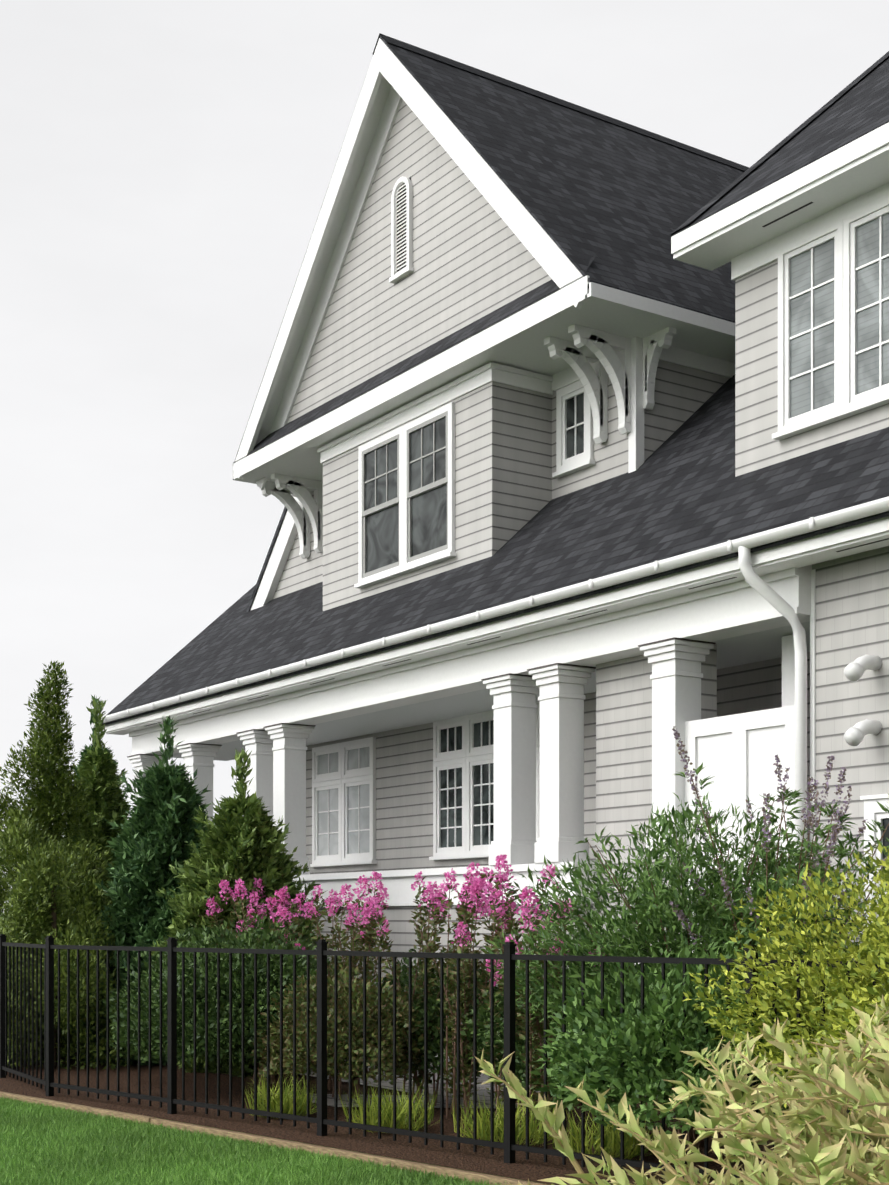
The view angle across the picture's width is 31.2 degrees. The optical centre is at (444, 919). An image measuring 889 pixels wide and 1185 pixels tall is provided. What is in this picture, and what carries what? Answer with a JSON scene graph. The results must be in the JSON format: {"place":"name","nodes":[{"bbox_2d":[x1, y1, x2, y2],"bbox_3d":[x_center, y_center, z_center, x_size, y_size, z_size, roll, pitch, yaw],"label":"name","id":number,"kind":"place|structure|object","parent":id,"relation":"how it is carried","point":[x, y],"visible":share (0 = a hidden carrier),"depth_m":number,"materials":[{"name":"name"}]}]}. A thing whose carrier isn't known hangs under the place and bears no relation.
{"place":"outdoors","nodes":[
{"label":"outdoors","id":0,"kind":"place"},
{"bbox_2d":[0,1094,550,1184],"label":"lawn","id":1,"kind":"structure","parent":0,"point":[125,1133],"depth_m":10.84,"materials":[{"name":"green plant"}]},
{"bbox_2d":[0,1091,546,1184],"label":"timber edging","id":2,"kind":"object","parent":1,"relation":"on","point":[440,1170],"visible":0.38,"depth_m":11.35,"materials":[{"name":"brown wood"}]},
{"bbox_2d":[271,1068,539,1107],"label":"stone path","id":3,"kind":"structure","parent":0,"point":[480,1092],"depth_m":14.14,"materials":[{"name":"grey stone"}]},
{"bbox_2d":[306,871,389,1099],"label":"crape myrtle","id":4,"kind":"object","parent":3,"relation":"on","point":[366,941],"depth_m":13.90,"materials":[{"name":"pink plant"}]},
{"bbox_2d":[344,1029,502,1082],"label":"patio steps risers","id":5,"kind":"object","parent":3,"relation":"on","point":[484,1077],"visible":0.02,"depth_m":15.49,"materials":[{"name":"grey stone"}]},
{"bbox_2d":[359,871,491,1105],"bbox_3d":[-0.127,0.598,13.347,1.058,1.997,0.877,0,0,-34],"label":"crape myrtle","id":6,"kind":"object","parent":3,"relation":"on","point":[436,921],"depth_m":13.31,"materials":[{"name":"plant"}]},
{"bbox_2d":[367,946,556,1078],"bbox_3d":[-0.029,0.748,13.714,1.522,1.086,2.429,0,0,-34],"label":"dark shrub","id":7,"kind":"object","parent":3,"relation":"on","point":[433,1045],"visible":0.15,"depth_m":13.21,"materials":[{"name":"green plant"}]},
{"bbox_2d":[241,1071,665,1159],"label":"hakone grass","id":8,"kind":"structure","parent":0,"point":[611,1139],"depth_m":11.46,"materials":[{"name":"green plant"}]},
{"bbox_2d":[172,621,809,760],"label":"porch ceiling","id":9,"kind":"structure","parent":0,"point":[750,648],"depth_m":17.97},
{"label":"ground","id":10,"kind":"structure","parent":0,"visible":0},
{"bbox_2d":[0,838,135,1069],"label":"shrub","id":11,"kind":"object","parent":10,"relation":"on","point":[30,909],"depth_m":16.91,"materials":[{"name":"green plant"}]},
{"bbox_2d":[61,694,130,840],"bbox_3d":[-4.883,-0.722,22.075,2.712,4.860,1.981,0,0,-77],"label":"conifer tree","id":12,"kind":"object","parent":10,"relation":"on","point":[90,747],"depth_m":22.20,"materials":[{"name":"green plant"}]},
{"bbox_2d":[43,715,212,1065],"bbox_3d":[-3.102,-0.297,17.881,2.866,3.944,2.784,0,0,-34],"label":"conifer tree","id":13,"kind":"object","parent":10,"relation":"on","point":[168,802],"depth_m":17.45,"materials":[{"name":"green plant"}]},
{"bbox_2d":[148,748,328,1076],"bbox_3d":[-2.160,-0.079,16.676,2.274,3.493,2.776,0,0,-34],"label":"conifer tree","id":14,"kind":"object","parent":10,"relation":"on","point":[257,845],"depth_m":16.49,"materials":[{"name":"green plant"}]},
{"bbox_2d":[0,1051,871,1184],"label":"mulch bed","id":15,"kind":"object","parent":10,"relation":"on","point":[535,1167],"depth_m":12.43,"materials":[{"name":"brown soil"}]},
{"bbox_2d":[0,787,23,933],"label":"conifer tree","id":16,"kind":"object","parent":15,"relation":"on","point":[5,802],"visible":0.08,"depth_m":19.76,"materials":[{"name":"green plant"}]},
{"bbox_2d":[0,660,114,1059],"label":"conifer tree","id":17,"kind":"object","parent":15,"relation":"on","point":[53,799],"visible":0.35,"depth_m":18.50,"materials":[{"name":"green plant"}]},
{"bbox_2d":[50,698,130,905],"bbox_3d":[-4.388,-0.566,19.978,2.485,4.468,2.247,0,0,-34],"label":"conifer tree","id":18,"kind":"object","parent":15,"relation":"on","point":[98,771],"depth_m":19.89,"materials":[{"name":"green plant"}]},
{"bbox_2d":[103,923,287,1049],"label":"dark shrub","id":19,"kind":"object","parent":15,"relation":"on","point":[155,973],"visible":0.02,"depth_m":15.46,"materials":[{"name":"green plant"}]},
{"bbox_2d":[112,944,279,1065],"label":"shrub","id":20,"kind":"object","parent":15,"relation":"on","point":[155,1033],"visible":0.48,"depth_m":13.88,"materials":[{"name":"green plant"}]},
{"bbox_2d":[147,914,355,1061],"bbox_3d":[-1.721,0.580,14.541,2.005,1.275,2.472,0,0,-34],"label":"dark shrub","id":21,"kind":"object","parent":15,"relation":"on","point":[249,937],"visible":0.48,"depth_m":13.94,"materials":[{"name":"green plant"}]},
{"bbox_2d":[203,878,300,1075],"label":"crape myrtle","id":22,"kind":"object","parent":15,"relation":"on","point":[258,885],"depth_m":16.06,"materials":[{"name":"pink plant"}]},
{"bbox_2d":[219,878,313,1084],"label":"crape myrtle","id":23,"kind":"object","parent":15,"relation":"on","point":[281,894],"depth_m":15.29,"materials":[{"name":"pink plant"}]},
{"bbox_2d":[279,884,374,1090],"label":"crape myrtle","id":24,"kind":"object","parent":15,"relation":"on","point":[332,931],"depth_m":14.76,"materials":[{"name":"pink plant"}]},
{"bbox_2d":[251,963,428,1085],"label":"shrub","id":25,"kind":"object","parent":15,"relation":"on","point":[402,1036],"visible":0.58,"depth_m":12.84,"materials":[{"name":"green plant"}]},
{"bbox_2d":[0,934,888,1181],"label":"pool fence","id":26,"kind":"object","parent":15,"relation":"on","point":[509,957],"visible":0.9,"depth_m":11.67,"materials":[{"name":"black metal"}]},
{"bbox_2d":[408,862,515,1120],"bbox_3d":[0.178,0.563,12.709,0.892,2.067,0.779,0,0,-34],"label":"crape myrtle","id":27,"kind":"object","parent":15,"relation":"on","point":[452,986],"depth_m":12.61,"materials":[{"name":"plant"}]},
{"bbox_2d":[101,496,888,871],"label":"gutter downspout","id":28,"kind":"object","parent":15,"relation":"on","point":[765,590],"visible":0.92,"depth_m":12.57,"materials":[{"name":"white metal"}]},
{"bbox_2d":[473,854,570,1124],"bbox_3d":[0.451,0.537,12.276,0.869,2.118,0.828,0,0,-34],"label":"crape myrtle","id":29,"kind":"object","parent":15,"relation":"on","point":[506,930],"depth_m":12.20,"materials":[{"name":"plant"}]},
{"bbox_2d":[452,944,636,1090],"bbox_3d":[0.955,0.732,12.283,1.512,1.124,2.385,0,0,-34],"label":"dark shrub","id":30,"kind":"object","parent":15,"relation":"on","point":[482,1040],"visible":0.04,"depth_m":12.18,"materials":[{"name":"green plant"}]},
{"bbox_2d":[485,886,607,1137],"bbox_3d":[0.779,0.681,11.581,1.024,1.832,0.917,0,0,-34],"label":"crape myrtle","id":31,"kind":"object","parent":15,"relation":"on","point":[535,1030],"depth_m":11.49,"materials":[{"name":"green plant"}]},
{"bbox_2d":[475,995,888,1184],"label":"shrub","id":32,"kind":"object","parent":15,"relation":"on","point":[836,1124],"depth_m":4.23,"materials":[{"name":"green plant"}]},
{"bbox_2d":[529,946,836,1136],"bbox_3d":[1.441,0.711,9.751,1.731,1.114,2.221,0,0,-34],"label":"green shrub","id":33,"kind":"object","parent":15,"relation":"on","point":[600,1060],"visible":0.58,"depth_m":9.34,"materials":[{"name":"green plant"}]},
{"bbox_2d":[480,726,888,1161],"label":"shrub","id":34,"kind":"object","parent":15,"relation":"on","point":[638,946],"depth_m":10.61,"materials":[{"name":"green plant"}]},
{"bbox_2d":[536,785,888,1152],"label":"green vitex","id":35,"kind":"object","parent":15,"relation":"on","point":[657,864],"depth_m":10.85,"materials":[{"name":"green plant"}]},
{"bbox_2d":[683,843,888,1113],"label":"gold shrub","id":36,"kind":"object","parent":15,"relation":"on","point":[813,976],"visible":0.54,"depth_m":8.71,"materials":[{"name":"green plant"}]},
{"bbox_2d":[788,908,888,1145],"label":"gold shrub","id":37,"kind":"object","parent":15,"relation":"on","point":[845,1003],"visible":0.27,"depth_m":7.70,"materials":[{"name":"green plant"}]},
{"bbox_2d":[104,38,888,963],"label":"white trim","id":38,"kind":"structure","parent":10,"relation":"on","point":[736,754],"depth_m":16.07,"materials":[{"name":"white wood"}]},
{"bbox_2d":[233,255,595,462],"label":"pent roof","id":39,"kind":"structure","parent":38,"relation":"on","point":[509,308],"depth_m":17.88,"materials":[{"name":"grey"}]},
{"bbox_2d":[128,639,713,874],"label":"porch columns","id":40,"kind":"structure","parent":38,"relation":"on","point":[277,756],"depth_m":15.07,"materials":[{"name":"white wood"}]},
{"bbox_2d":[127,637,715,756],"bbox_3d":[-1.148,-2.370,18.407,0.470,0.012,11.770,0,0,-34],"label":"column capital","id":41,"kind":"object","parent":40,"relation":"on","point":[481,680],"depth_m":15.34,"materials":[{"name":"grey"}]},
{"bbox_2d":[103,374,888,724],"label":"roof front","id":42,"kind":"structure","parent":38,"relation":"on","point":[681,490],"depth_m":15.62,"materials":[{"name":"grey"}]},
{"bbox_2d":[147,202,888,725],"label":"soffit vents","id":43,"kind":"object","parent":38,"relation":"on","point":[689,588],"visible":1,"depth_m":13.11,"materials":[{"name":"grey"}]},
{"bbox_2d":[273,99,888,610],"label":"siding walls","id":44,"kind":"structure","parent":38,"relation":"on","point":[473,259],"depth_m":17.36,"materials":[{"name":"beige wood"}]},
{"bbox_2d":[389,176,413,282],"bbox_3d":[-0.502,-8.029,18.461,0.065,1.145,0.430,0,0,-34],"label":"gable vent","id":45,"kind":"object","parent":44,"relation":"attached to","point":[396,276],"visible":1,"depth_m":18.45,"materials":[{"name":"white wood"}]},
{"bbox_2d":[397,177,410,271],"bbox_3d":[-0.478,-8.034,18.477,0.004,1.056,0.330,0,0,-34],"label":"gable vent","id":46,"kind":"object","parent":44,"relation":"attached to","point":[401,225],"visible":0.29,"depth_m":18.51,"materials":[{"name":"grey"}]},
{"bbox_2d":[257,324,675,558],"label":"brackets","id":47,"kind":"object","parent":44,"relation":"attached to","point":[597,348],"visible":1,"depth_m":16.36,"materials":[{"name":"white wood"}]},
{"bbox_2d":[234,35,744,612],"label":"gable roof","id":48,"kind":"structure","parent":44,"relation":"on","point":[620,203],"depth_m":17.61,"materials":[{"name":"grey"}]},
{"bbox_2d":[373,33,748,170],"bbox_3d":[3.066,-10.100,20.848,9.180,0.172,0.320,0,0,-34],"label":"roof ridge cap","id":49,"kind":"object","parent":48,"relation":"on","point":[547,96],"visible":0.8,"depth_m":19.61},
{"bbox_2d":[310,197,888,978],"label":"window frames","id":50,"kind":"structure","parent":38,"relation":"attached to","point":[846,403],"depth_m":17.46,"materials":[{"name":"white wood"}]},
{"bbox_2d":[319,747,368,855],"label":"window panes","id":51,"kind":"structure","parent":50,"relation":"in","point":[352,803],"depth_m":21.00,"materials":[{"name":"grey glass"}]},
{"bbox_2d":[362,411,447,577],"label":"window sashes","id":52,"kind":"object","parent":50,"relation":"in","point":[410,496],"depth_m":18.23,"materials":[{"name":"white wood"}]},
{"bbox_2d":[365,393,583,572],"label":"window panes","id":53,"kind":"object","parent":50,"relation":"attached to","point":[429,521],"visible":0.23,"depth_m":18.13,"materials":[{"name":"clear glass"}]},
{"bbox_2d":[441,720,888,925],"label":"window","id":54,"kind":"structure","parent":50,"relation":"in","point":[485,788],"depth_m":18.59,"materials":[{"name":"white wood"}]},
{"bbox_2d":[790,213,888,417],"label":"window panes","id":55,"kind":"structure","parent":50,"relation":"attached to","point":[867,318],"depth_m":13.00,"materials":[{"name":"glass"}]},
{"bbox_2d":[672,56,888,235],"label":"dormer roof","id":56,"kind":"structure","parent":38,"relation":"on","point":[859,108],"depth_m":13.57,"materials":[{"name":"grey"}]},
{"bbox_2d":[671,51,888,236],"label":"roof ridge cap","id":57,"kind":"object","parent":56,"relation":"on","point":[778,145],"visible":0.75,"depth_m":14.50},
{"bbox_2d":[306,546,888,1111],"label":"shingle walls","id":58,"kind":"structure","parent":10,"relation":"on","point":[852,608],"depth_m":14.47,"materials":[{"name":"grey wood"}]},
{"bbox_2d":[844,655,881,745],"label":"vent pipes","id":59,"kind":"object","parent":58,"relation":"attached to","point":[855,734],"visible":0.94,"depth_m":11.75,"materials":[{"name":"white plastic"}]}
]}

